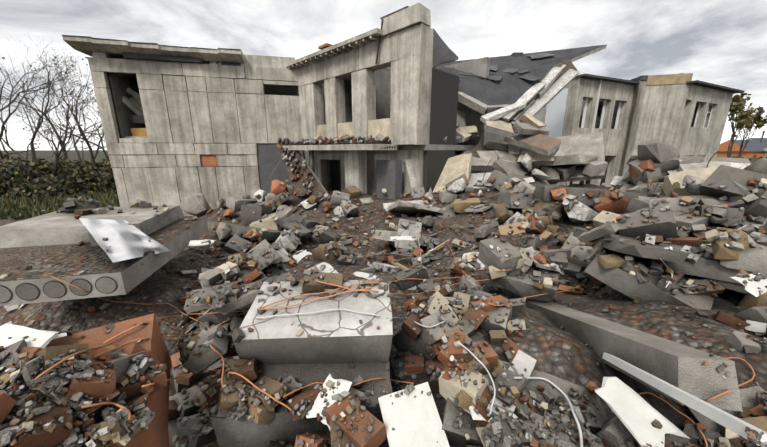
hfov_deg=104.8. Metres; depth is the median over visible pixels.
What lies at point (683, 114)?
wing
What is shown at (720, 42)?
sky
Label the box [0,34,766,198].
trees
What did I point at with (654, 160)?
medium rubble
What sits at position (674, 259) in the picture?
rubble
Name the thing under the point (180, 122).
wing
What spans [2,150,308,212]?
hedge
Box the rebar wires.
[35,151,754,446]
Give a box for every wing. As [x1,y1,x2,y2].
[62,35,304,215]
[545,73,744,186]
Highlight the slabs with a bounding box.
[46,132,750,446]
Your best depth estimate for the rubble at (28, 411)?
1.84 m
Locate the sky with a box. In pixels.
[0,0,766,150]
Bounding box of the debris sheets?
[0,218,766,446]
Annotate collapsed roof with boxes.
[402,28,606,172]
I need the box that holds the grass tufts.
[0,188,119,219]
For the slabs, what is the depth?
1.64 m
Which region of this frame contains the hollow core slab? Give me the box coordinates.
[0,205,207,305]
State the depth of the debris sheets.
1.24 m
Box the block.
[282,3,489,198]
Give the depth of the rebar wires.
1.59 m
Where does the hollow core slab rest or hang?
on the rubble terrain at (652, 317)
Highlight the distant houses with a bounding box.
[717,131,766,163]
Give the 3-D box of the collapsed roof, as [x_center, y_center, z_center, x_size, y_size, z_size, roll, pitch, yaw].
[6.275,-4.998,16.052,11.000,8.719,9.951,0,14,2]
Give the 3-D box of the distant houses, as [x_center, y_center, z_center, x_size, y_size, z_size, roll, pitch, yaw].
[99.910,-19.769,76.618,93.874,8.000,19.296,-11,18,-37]
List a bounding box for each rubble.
[0,140,766,446]
[0,177,766,446]
[98,154,765,446]
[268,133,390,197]
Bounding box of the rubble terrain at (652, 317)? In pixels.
[0,183,766,446]
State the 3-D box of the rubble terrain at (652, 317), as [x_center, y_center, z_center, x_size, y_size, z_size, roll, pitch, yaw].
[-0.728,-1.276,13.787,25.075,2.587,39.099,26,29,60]

